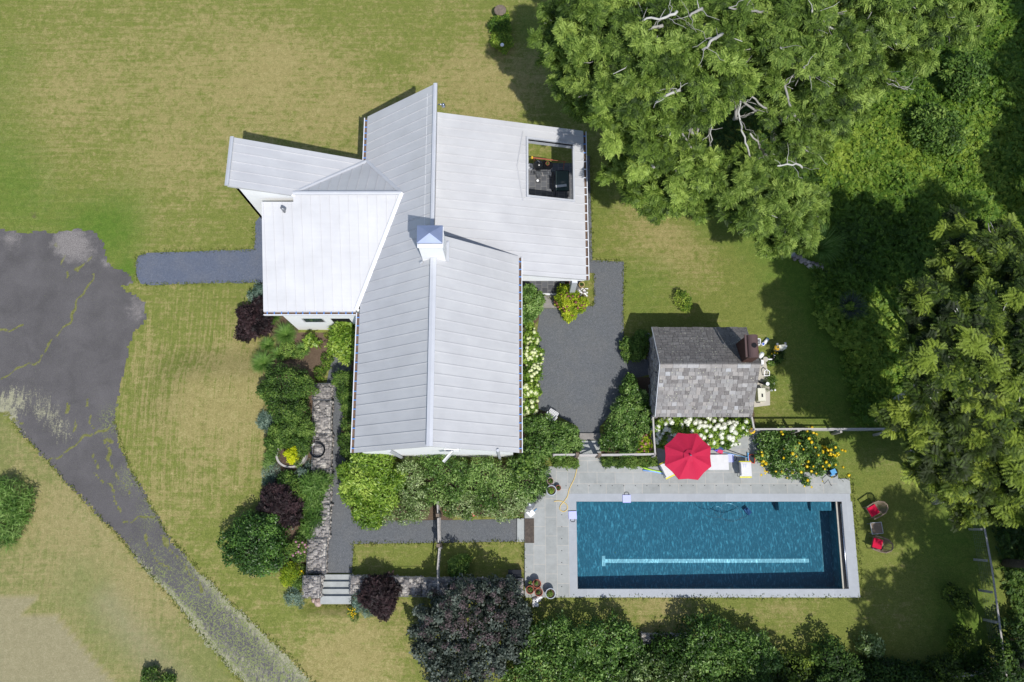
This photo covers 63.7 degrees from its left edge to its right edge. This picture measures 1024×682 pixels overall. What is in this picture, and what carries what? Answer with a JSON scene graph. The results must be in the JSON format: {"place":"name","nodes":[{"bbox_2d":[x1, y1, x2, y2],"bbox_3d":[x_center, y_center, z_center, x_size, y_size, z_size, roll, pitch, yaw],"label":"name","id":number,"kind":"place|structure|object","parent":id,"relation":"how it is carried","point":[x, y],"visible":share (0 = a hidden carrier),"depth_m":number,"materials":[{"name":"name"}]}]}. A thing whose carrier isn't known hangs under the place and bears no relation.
{"place":"outdoors","nodes":[
{"label":"outdoors","id":0,"kind":"place"},
{"bbox_2d":[0,228,313,681],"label":"driveway","id":1,"kind":"structure","parent":0,"point":[73,316],"depth_m":40.37,"materials":[{"name":"grey asphalt"}]},
{"bbox_2d":[136,217,262,284],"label":"entry path","id":2,"kind":"structure","parent":0,"point":[224,266],"depth_m":41.73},
{"bbox_2d":[249,349,275,376],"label":"ornamental grass","id":3,"kind":"object","parent":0,"point":[261,362],"depth_m":39.94,"materials":[{"name":"green plant"}]},
{"bbox_2d":[320,357,516,572],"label":"side path","id":4,"kind":"structure","parent":0,"point":[346,532],"depth_m":38.98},
{"bbox_2d":[311,434,334,469],"bbox_3d":[-9.008,5.296,39.433,1.020,0.756,1.785,0,78,0],"label":"gabion","id":5,"kind":"object","parent":4,"relation":"on","point":[325,461],"visible":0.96,"depth_m":39.16,"materials":[{"name":"stone"}]},
{"bbox_2d":[312,400,334,434],"bbox_3d":[-9.081,3.693,39.760,1.049,0.770,1.722,0,78,0],"label":"gabion","id":6,"kind":"object","parent":4,"relation":"on","point":[323,411],"visible":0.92,"depth_m":39.50,"materials":[{"name":"stone"}]},
{"bbox_2d":[0,0,1023,681],"bbox_3d":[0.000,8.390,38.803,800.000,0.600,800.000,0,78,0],"label":"ground","id":7,"kind":"structure","parent":0,"point":[122,122],"depth_m":41.11,"materials":[{"name":"green plant"}]},
{"bbox_2d":[0,475,36,550],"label":"roadside bush","id":8,"kind":"object","parent":7,"relation":"on","point":[14,516],"visible":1,"depth_m":38.39,"materials":[{"name":"green plant"}]},
{"bbox_2d":[139,663,177,681],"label":"meadow bush","id":9,"kind":"object","parent":7,"relation":"on","point":[153,670],"visible":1,"depth_m":37.23,"materials":[{"name":"green plant"}]},
{"bbox_2d":[233,295,273,343],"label":"barberry shrub","id":10,"kind":"object","parent":7,"relation":"on","point":[253,321],"visible":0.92,"depth_m":40.15,"materials":[{"name":"purple plant"}]},
{"bbox_2d":[216,508,293,577],"bbox_3d":[-11.687,9.143,37.361,3.537,2.288,3.166,0,78,0],"label":"holly shrub","id":11,"kind":"object","parent":7,"relation":"on","point":[261,565],"visible":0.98,"depth_m":36.88,"materials":[{"name":"green plant"}]},
{"bbox_2d":[255,481,304,529],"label":"barberry shrub","id":12,"kind":"object","parent":7,"relation":"on","point":[287,509],"visible":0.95,"depth_m":37.44,"materials":[{"name":"purple plant"}]},
{"bbox_2d":[272,322,298,344],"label":"ornamental grass","id":13,"kind":"object","parent":7,"relation":"on","point":[285,332],"depth_m":40.58,"materials":[{"name":"green plant"}]},
{"bbox_2d":[255,362,320,423],"bbox_3d":[-10.659,2.355,39.004,2.717,1.717,2.912,-39,81,-8],"label":"viburnum shrub","id":14,"kind":"object","parent":7,"relation":"on","point":[274,394],"visible":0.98,"depth_m":38.59,"materials":[{"name":"green plant"}]},
{"bbox_2d":[278,561,300,586],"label":"lime shrub","id":15,"kind":"object","parent":7,"relation":"on","point":[285,577],"visible":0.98,"depth_m":37.51,"materials":[{"name":"green plant"}]},
{"bbox_2d":[263,423,315,457],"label":"peony shrub","id":16,"kind":"object","parent":7,"relation":"on","point":[273,441],"visible":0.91,"depth_m":38.52,"materials":[{"name":"green plant"}]},
{"bbox_2d":[278,339,304,360],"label":"spirea shrub","id":17,"kind":"object","parent":7,"relation":"on","point":[293,353],"visible":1,"depth_m":40.30,"materials":[{"name":"green plant"}]},
{"bbox_2d":[276,469,306,500],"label":"rose shrub","id":18,"kind":"object","parent":7,"relation":"on","point":[293,479],"visible":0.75,"depth_m":38.10,"materials":[{"name":"green plant"}]},
{"bbox_2d":[283,534,308,565],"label":"coneflower plant","id":19,"kind":"object","parent":7,"relation":"on","point":[298,556],"visible":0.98,"depth_m":37.60,"materials":[{"name":"green plant"}]},
{"bbox_2d":[278,400,317,440],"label":"yellow green shrub","id":20,"kind":"object","parent":7,"relation":"on","point":[297,423],"visible":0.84,"depth_m":38.55,"materials":[{"name":"green plant"}]},
{"bbox_2d":[302,574,325,597],"bbox_3d":[-9.095,11.266,37.887,0.986,1.194,1.108,0,78,0],"label":"gabion","id":21,"kind":"object","parent":7,"relation":"on","point":[312,586],"visible":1,"depth_m":37.40,"materials":[{"name":"stone"}]},
{"bbox_2d":[294,468,336,544],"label":"feathery bush","id":22,"kind":"object","parent":7,"relation":"on","point":[319,482],"visible":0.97,"depth_m":38.27,"materials":[{"name":"green plant"}]},
{"bbox_2d":[305,537,328,573],"bbox_3d":[-9.033,9.978,38.420,0.990,0.787,1.683,0,78,0],"label":"gabion","id":23,"kind":"object","parent":7,"relation":"on","point":[317,556],"visible":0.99,"depth_m":38.14,"materials":[{"name":"stone"}]},
{"bbox_2d":[309,503,333,538],"bbox_3d":[-8.952,8.437,38.744,1.044,0.794,1.760,0,78,0],"label":"gabion","id":24,"kind":"object","parent":7,"relation":"on","point":[324,530],"visible":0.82,"depth_m":38.44,"materials":[{"name":"stone"}]},
{"bbox_2d":[312,383,333,400],"bbox_3d":[-9.163,2.484,40.020,1.056,0.758,0.872,0,78,0],"label":"gabion","id":25,"kind":"object","parent":7,"relation":"on","point":[326,393],"visible":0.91,"depth_m":39.74,"materials":[{"name":"stone"}]},
{"bbox_2d":[320,574,352,603],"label":"garden steps","id":26,"kind":"structure","parent":7,"relation":"on","point":[335,590],"depth_m":37.99,"materials":[{"name":"grey stone"}]},
{"bbox_2d":[324,321,355,366],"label":"laurel shrub","id":27,"kind":"object","parent":7,"relation":"on","point":[339,344],"visible":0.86,"depth_m":39.51,"materials":[{"name":"green plant"}]},
{"bbox_2d":[331,368,353,415],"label":"abelia shrub","id":28,"kind":"object","parent":7,"relation":"on","point":[346,398],"visible":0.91,"depth_m":39.37,"materials":[{"name":"green plant"}]},
{"bbox_2d":[337,430,350,460],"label":"abelia shrub","id":29,"kind":"object","parent":7,"relation":"on","point":[346,435],"visible":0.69,"depth_m":38.91,"materials":[{"name":"green plant"}]},
{"bbox_2d":[335,452,409,530],"bbox_3d":[-6.472,6.712,38.257,3.422,2.729,3.721,-32,80,-7],"label":"cherry laurel","id":30,"kind":"object","parent":7,"relation":"on","point":[371,484],"visible":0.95,"depth_m":37.80,"materials":[{"name":"green plant"}]},
{"bbox_2d":[354,570,402,621],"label":"barberry shrub","id":31,"kind":"object","parent":7,"relation":"on","point":[377,596],"visible":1,"depth_m":36.92,"materials":[{"name":"purple plant"}]},
{"bbox_2d":[381,455,431,525],"bbox_3d":[-4.997,6.904,38.416,2.580,2.196,3.384,0,78,0],"label":"hedge shrub","id":32,"kind":"object","parent":7,"relation":"on","point":[413,501],"visible":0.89,"depth_m":38.19,"materials":[{"name":"green plant"}]},
{"bbox_2d":[225,83,588,462],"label":"house","id":33,"kind":"structure","parent":7,"relation":"on","point":[425,236],"depth_m":36.65,"materials":[{"name":"metal"}]},
{"bbox_2d":[395,574,421,596],"bbox_3d":[-4.755,11.286,38.075,1.304,0.884,1.033,0,78,0],"label":"gabion","id":34,"kind":"object","parent":7,"relation":"on","point":[411,585],"visible":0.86,"depth_m":37.72,"materials":[{"name":"stone"}]},
{"bbox_2d":[421,576,455,596],"bbox_3d":[-3.350,11.306,38.060,1.717,0.898,0.957,0,78,0],"label":"gabion","id":35,"kind":"object","parent":7,"relation":"on","point":[428,584],"visible":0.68,"depth_m":37.74,"materials":[{"name":"stone"}]},
{"bbox_2d":[413,454,473,506],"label":"hedge shrub","id":36,"kind":"object","parent":7,"relation":"on","point":[457,463],"visible":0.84,"depth_m":38.02,"materials":[{"name":"green plant"}]},
{"bbox_2d":[447,553,472,577],"bbox_3d":[-2.414,10.425,38.141,1.227,1.147,1.230,0,78,0],"label":"garden currant","id":37,"kind":"object","parent":7,"relation":"on","point":[457,567],"visible":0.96,"depth_m":37.96,"materials":[{"name":"green plant"}]},
{"bbox_2d":[439,489,494,520],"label":"hedge shrub","id":38,"kind":"object","parent":7,"relation":"on","point":[451,507],"visible":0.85,"depth_m":38.29,"materials":[{"name":"green plant"}]},
{"bbox_2d":[406,573,533,681],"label":"smoke bush","id":39,"kind":"object","parent":7,"relation":"on","point":[445,616],"visible":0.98,"depth_m":35.71,"materials":[{"name":"purple plant"}]},
{"bbox_2d":[456,455,519,511],"bbox_3d":[-1.044,6.636,38.421,2.762,2.248,2.679,30,79,6],"label":"hedge shrub","id":40,"kind":"object","parent":7,"relation":"on","point":[481,484],"visible":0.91,"depth_m":37.91,"materials":[{"name":"green plant"}]},
{"bbox_2d":[487,10,514,54],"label":"lawn bush","id":41,"kind":"object","parent":7,"relation":"on","point":[497,39],"visible":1,"depth_m":43.95,"materials":[{"name":"green plant"}]},
{"bbox_2d":[490,483,529,523],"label":"hedge shrub","id":42,"kind":"object","parent":7,"relation":"on","point":[521,503],"visible":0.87,"depth_m":38.28,"materials":[{"name":"green plant"}]},
{"bbox_2d":[512,452,533,478],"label":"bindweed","id":43,"kind":"object","parent":7,"relation":"on","point":[523,468],"visible":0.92,"depth_m":37.70,"materials":[{"name":"green plant"}]},
{"bbox_2d":[506,455,551,503],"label":"hedge shrub","id":44,"kind":"object","parent":7,"relation":"on","point":[540,478],"visible":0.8,"depth_m":38.10,"materials":[{"name":"green plant"}]},
{"bbox_2d":[522,320,544,416],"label":"hydrangea","id":45,"kind":"object","parent":7,"relation":"on","point":[531,337],"visible":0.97,"depth_m":39.71,"materials":[{"name":"white plant"}]},
{"bbox_2d":[522,283,545,323],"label":"camellia shrub","id":46,"kind":"object","parent":7,"relation":"on","point":[532,297],"visible":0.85,"depth_m":40.10,"materials":[{"name":"green plant"}]},
{"bbox_2d":[500,610,584,681],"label":"hedge bush","id":47,"kind":"object","parent":7,"relation":"on","point":[548,629],"visible":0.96,"depth_m":36.20,"materials":[{"name":"green plant"}]},
{"bbox_2d":[525,466,569,596],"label":"pool deck","id":48,"kind":"structure","parent":7,"relation":"on","point":[545,556],"depth_m":38.65,"materials":[{"name":"grey stone"}]},
{"bbox_2d":[517,412,584,467],"bbox_3d":[1.835,4.674,38.959,3.276,2.030,2.838,0,78,0],"label":"euonymus hedge","id":49,"kind":"object","parent":7,"relation":"on","point":[566,444],"visible":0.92,"depth_m":38.71,"materials":[{"name":"green plant"}]},
{"bbox_2d":[553,283,589,323],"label":"spirea","id":50,"kind":"object","parent":7,"relation":"on","point":[563,295],"visible":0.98,"depth_m":40.45,"materials":[{"name":"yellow plant"}]},
{"bbox_2d":[579,433,600,453],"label":"gate steps","id":51,"kind":"structure","parent":7,"relation":"on","point":[591,447],"depth_m":39.64,"materials":[{"name":"concrete"}]},
{"bbox_2d":[564,608,644,681],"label":"hedge bush","id":52,"kind":"object","parent":7,"relation":"on","point":[604,646],"visible":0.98,"depth_m":36.17,"materials":[{"name":"green plant"}]},
{"bbox_2d":[526,0,715,158],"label":"locust tree","id":53,"kind":"object","parent":7,"relation":"on","point":[569,37],"visible":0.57,"depth_m":34.03,"materials":[{"name":"green plant"}]},
{"bbox_2d":[598,372,651,459],"bbox_3d":[5.690,3.618,39.391,2.280,1.613,4.214,23,79,5],"label":"euonymus shrub","id":54,"kind":"object","parent":7,"relation":"on","point":[628,432],"visible":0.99,"depth_m":39.06,"materials":[{"name":"green plant"}]},
{"bbox_2d":[618,328,650,363],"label":"boxwood shrub","id":55,"kind":"object","parent":7,"relation":"on","point":[631,353],"visible":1,"depth_m":40.17,"materials":[{"name":"green plant"}]},
{"bbox_2d":[549,626,723,681],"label":"hedge bush","id":56,"kind":"object","parent":7,"relation":"on","point":[657,646],"visible":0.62,"depth_m":36.39,"materials":[{"name":"green plant"}]},
{"bbox_2d":[630,431,655,453],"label":"hydrangea","id":57,"kind":"object","parent":7,"relation":"on","point":[646,447],"visible":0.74,"depth_m":38.97,"materials":[{"name":"green plant"}]},
{"bbox_2d":[611,650,700,681],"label":"hedge bush","id":58,"kind":"object","parent":7,"relation":"on","point":[656,677],"visible":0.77,"depth_m":36.10,"materials":[{"name":"green plant"}]},
{"bbox_2d":[580,0,766,120],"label":"locust tree","id":59,"kind":"object","parent":7,"relation":"on","point":[630,39],"visible":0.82,"depth_m":31.70,"materials":[{"name":"green plant"}]},
{"bbox_2d":[594,101,755,225],"bbox_3d":[7.097,-7.872,36.885,6.822,11.508,5.724,0,78,0],"label":"locust tree","id":60,"kind":"object","parent":7,"relation":"on","point":[657,196],"visible":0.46,"depth_m":35.83,"materials":[{"name":"green plant"}]},
{"bbox_2d":[582,13,801,183],"bbox_3d":[7.136,-9.607,36.514,8.821,12.925,5.763,-32,80,-6],"label":"locust tree","id":61,"kind":"object","parent":7,"relation":"on","point":[642,125],"visible":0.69,"depth_m":32.36,"materials":[{"name":"green plant"}]},
{"bbox_2d":[649,417,755,449],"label":"hydrangea","id":62,"kind":"object","parent":7,"relation":"on","point":[727,433],"visible":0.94,"depth_m":38.85,"materials":[{"name":"white plant"}]},
{"bbox_2d":[568,428,837,493],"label":"pool deck","id":63,"kind":"structure","parent":7,"relation":"on","point":[593,473],"depth_m":39.25,"materials":[{"name":"grey stone"}]},
{"bbox_2d":[600,452,658,469],"bbox_3d":[5.565,5.714,39.298,2.871,0.548,0.887,0,78,0],"label":"planter strip","id":64,"kind":"object","parent":63,"relation":"on","point":[643,462],"visible":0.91,"depth_m":39.20,"materials":[{"name":"green plant"}]},
{"bbox_2d":[664,433,710,479],"bbox_3d":[8.000,5.380,38.160,2.106,2.690,2.106,-43,81,-8],"label":"parasol","id":65,"kind":"object","parent":63,"relation":"on","point":[687,456],"visible":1,"depth_m":37.31,"materials":[{"name":"fabric"}]},
{"bbox_2d":[708,455,728,469],"bbox_3d":[9.817,5.784,39.364,1.025,0.145,0.720,0,78,0],"label":"pool mat","id":66,"kind":"object","parent":63,"relation":"on","point":[719,462],"visible":0.71,"depth_m":39.31,"materials":[{"name":"white fabric"}]},
{"bbox_2d":[647,327,759,417],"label":"outbuilding","id":67,"kind":"structure","parent":7,"relation":"on","point":[703,371],"depth_m":37.27,"materials":[{"name":"stone"}]},
{"bbox_2d":[576,502,841,587],"bbox_3d":[9.229,9.714,39.422,12.372,0.990,3.978,0,78,0],"label":"pool basin","id":68,"kind":"object","parent":7,"relation":"in","point":[693,545],"visible":0.86,"depth_m":39.68,"materials":[{"name":"paint"}]},
{"bbox_2d":[568,494,859,596],"bbox_3d":[9.387,9.579,38.778,13.427,0.300,4.723,0,78,0],"label":"pool coping","id":69,"kind":"object","parent":7,"relation":"on","point":[853,590],"visible":1,"depth_m":38.53,"materials":[{"name":"grey stone"}]},
{"bbox_2d":[835,502,848,588],"bbox_3d":[15.468,9.540,38.619,0.272,0.165,3.968,0,78,0],"label":"pool cover roller","id":70,"kind":"object","parent":69,"relation":"on","point":[842,548],"visible":1,"depth_m":38.60,"materials":[{"name":"beige paint"}]},
{"bbox_2d":[673,608,755,677],"bbox_3d":[9.044,13.498,36.656,3.825,2.528,3.101,0,78,0],"label":"hedge bush","id":71,"kind":"object","parent":7,"relation":"on","point":[708,645],"visible":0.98,"depth_m":36.17,"materials":[{"name":"green plant"}]},
{"bbox_2d":[699,649,776,681],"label":"hedge bush","id":72,"kind":"object","parent":7,"relation":"on","point":[733,675],"visible":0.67,"depth_m":36.28,"materials":[{"name":"green plant"}]},
{"bbox_2d":[733,629,785,675],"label":"hedge bush","id":73,"kind":"object","parent":7,"relation":"on","point":[762,660],"visible":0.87,"depth_m":36.26,"materials":[{"name":"green plant"}]},
{"bbox_2d":[754,359,769,406],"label":"concrete pad","id":74,"kind":"object","parent":7,"relation":"on","point":[761,376],"visible":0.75,"depth_m":40.40,"materials":[{"name":"beige paint"}]},
{"bbox_2d":[683,66,841,187],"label":"undergrowth","id":75,"kind":"object","parent":7,"relation":"on","point":[786,170],"visible":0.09,"depth_m":43.08,"materials":[{"name":"green plant"}]},
{"bbox_2d":[702,70,832,260],"bbox_3d":[11.468,-6.630,37.033,6.257,10.648,5.992,25,79,5],"label":"locust tree","id":76,"kind":"object","parent":7,"relation":"on","point":[775,214],"visible":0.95,"depth_m":35.25,"materials":[{"name":"green plant"}]},
{"bbox_2d":[766,649,817,681],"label":"bush","id":77,"kind":"object","parent":7,"relation":"on","point":[802,669],"visible":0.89,"depth_m":36.40,"materials":[{"name":"green plant"}]},
{"bbox_2d":[737,0,862,142],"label":"locust tree","id":78,"kind":"object","parent":7,"relation":"on","point":[819,32],"visible":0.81,"depth_m":32.33,"materials":[{"name":"green plant"}]},
{"bbox_2d":[753,424,850,487],"bbox_3d":[13.795,5.401,38.934,4.710,1.441,3.019,0,78,0],"label":"false sunflower","id":79,"kind":"object","parent":7,"relation":"on","point":[792,448],"visible":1,"depth_m":38.80,"materials":[{"name":"green plant"}]},
{"bbox_2d":[753,428,892,435],"bbox_3d":[16.583,4.296,39.171,10.570,1.162,0.285,1,78,0],"label":"fence","id":80,"kind":"object","parent":7,"relation":"on","point":[839,430],"visible":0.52,"depth_m":38.62,"materials":[{"name":"grey metal"}]},
{"bbox_2d":[754,0,917,169],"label":"locust tree","id":81,"kind":"object","parent":7,"relation":"on","point":[862,82],"visible":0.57,"depth_m":34.15,"materials":[{"name":"green plant"}]},
{"bbox_2d":[807,633,866,681],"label":"bush","id":82,"kind":"object","parent":7,"relation":"on","point":[854,664],"visible":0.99,"depth_m":36.34,"materials":[{"name":"green plant"}]},
{"bbox_2d":[836,289,870,319],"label":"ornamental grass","id":83,"kind":"object","parent":7,"relation":"on","point":[852,300],"depth_m":40.77,"materials":[{"name":"green plant"}]},
{"bbox_2d":[853,629,885,658],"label":"bush","id":84,"kind":"object","parent":7,"relation":"on","point":[869,650],"visible":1,"depth_m":37.07,"materials":[{"name":"green plant"}]},
{"bbox_2d":[862,500,888,519],"bbox_3d":[17.046,7.852,38.602,0.834,0.883,0.724,-27,79,-6],"label":"wicker armchair","id":85,"kind":"object","parent":7,"relation":"on","point":[873,509],"visible":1,"depth_m":38.51,"materials":[{"name":"grey fabric"}]},
{"bbox_2d":[769,646,991,681],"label":"bottom weeds","id":86,"kind":"object","parent":7,"relation":"on","point":[966,662],"visible":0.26,"depth_m":37.39,"materials":[{"name":"green plant"}]},
{"bbox_2d":[870,535,893,552],"bbox_3d":[17.108,9.456,38.255,0.834,0.883,0.724,18,78,4],"label":"wicker armchair","id":87,"kind":"object","parent":7,"relation":"on","point":[877,544],"visible":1,"depth_m":38.19,"materials":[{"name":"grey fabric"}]},
{"bbox_2d":[835,653,931,681],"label":"bush","id":88,"kind":"object","parent":7,"relation":"on","point":[895,671],"visible":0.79,"depth_m":36.68,"materials":[{"name":"green plant"}]},
{"bbox_2d":[809,0,1023,427],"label":"weed cover","id":89,"kind":"object","parent":7,"relation":"on","point":[899,101],"visible":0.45,"depth_m":42.27,"materials":[{"name":"green plant"}]},
{"bbox_2d":[837,0,997,79],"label":"locust tree","id":90,"kind":"object","parent":7,"relation":"on","point":[957,21],"visible":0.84,"depth_m":33.88,"materials":[{"name":"green plant"}]},
{"bbox_2d":[905,102,970,158],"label":"hill bush","id":91,"kind":"object","parent":7,"relation":"on","point":[931,115],"visible":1,"depth_m":41.84,"materials":[{"name":"green plant"}]},
{"bbox_2d":[868,381,1013,478],"bbox_3d":[16.914,3.734,35.280,4.582,9.350,4.269,-17,78,-4],"label":"walnut tree","id":92,"kind":"object","parent":7,"relation":"on","point":[946,419],"visible":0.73,"depth_m":31.77,"materials":[{"name":"green plant"}]},
{"bbox_2d":[921,651,970,681],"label":"bush","id":93,"kind":"object","parent":7,"relation":"on","point":[936,670],"visible":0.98,"depth_m":36.49,"materials":[{"name":"green plant"}]},
{"bbox_2d":[892,265,1009,410],"bbox_3d":[17.021,0.424,35.769,4.555,10.138,6.229,0,78,0],"label":"walnut tree","id":94,"kind":"object","parent":7,"relation":"on","point":[942,336],"visible":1,"depth_m":31.41,"materials":[{"name":"green plant"}]},
{"bbox_2d":[899,431,1012,532],"bbox_3d":[18.031,5.896,35.048,4.993,8.892,3.415,38,80,8],"label":"walnut tree","id":95,"kind":"object","parent":7,"relation":"on","point":[962,484],"visible":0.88,"depth_m":31.81,"materials":[{"name":"green plant"}]},
{"bbox_2d":[940,582,975,613],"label":"bush","id":96,"kind":"object","parent":7,"relation":"on","point":[967,605],"visible":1,"depth_m":37.54,"materials":[{"name":"green plant"}]},
{"bbox_2d":[944,624,975,657],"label":"bush","id":97,"kind":"object","parent":7,"relation":"on","point":[962,643],"visible":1,"depth_m":37.10,"materials":[{"name":"green plant"}]},
{"bbox_2d":[937,46,990,104],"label":"hill bush","id":98,"kind":"object","parent":7,"relation":"on","point":[958,71],"visible":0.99,"depth_m":42.34,"materials":[{"name":"green plant"}]},
{"bbox_2d":[922,204,1023,294],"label":"walnut tree","id":99,"kind":"object","parent":7,"relation":"on","point":[966,245],"visible":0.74,"depth_m":33.47,"materials":[{"name":"green plant"}]},
{"bbox_2d":[968,526,1008,681],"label":"fence","id":100,"kind":"object","parent":7,"relation":"on","point":[988,591],"visible":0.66,"depth_m":37.47,"materials":[{"name":"grey wood"}]},
{"bbox_2d":[962,615,1023,681],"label":"bush","id":101,"kind":"object","parent":7,"relation":"on","point":[1012,649],"visible":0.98,"depth_m":36.64,"materials":[{"name":"green plant"}]},
{"bbox_2d":[966,254,1023,528],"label":"walnut tree","id":102,"kind":"object","parent":7,"relation":"on","point":[993,286],"visible":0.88,"depth_m":31.21,"materials":[{"name":"green plant"}]},
{"bbox_2d":[991,512,1023,681],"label":"fence weeds","id":103,"kind":"object","parent":7,"relation":"on","point":[1017,579],"visible":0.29,"depth_m":38.34,"materials":[{"name":"green plant"}]},
{"bbox_2d":[522,163,581,292],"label":"terrace floor","id":104,"kind":"structure","parent":0,"point":[542,186],"depth_m":42.57,"materials":[{"name":"stone"}]},
{"bbox_2d":[555,170,569,196],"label":"glass table","id":105,"kind":"object","parent":104,"relation":"on","point":[561,176],"visible":1,"depth_m":41.91,"materials":[{"name":"black glass"}]},
{"bbox_2d":[536,156,649,432],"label":"courtyard path","id":106,"kind":"structure","parent":0,"point":[585,368],"depth_m":40.75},
{"bbox_2d":[808,221,850,264],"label":"ornamental grass","id":107,"kind":"object","parent":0,"point":[824,248],"depth_m":41.26,"materials":[{"name":"green plant"}]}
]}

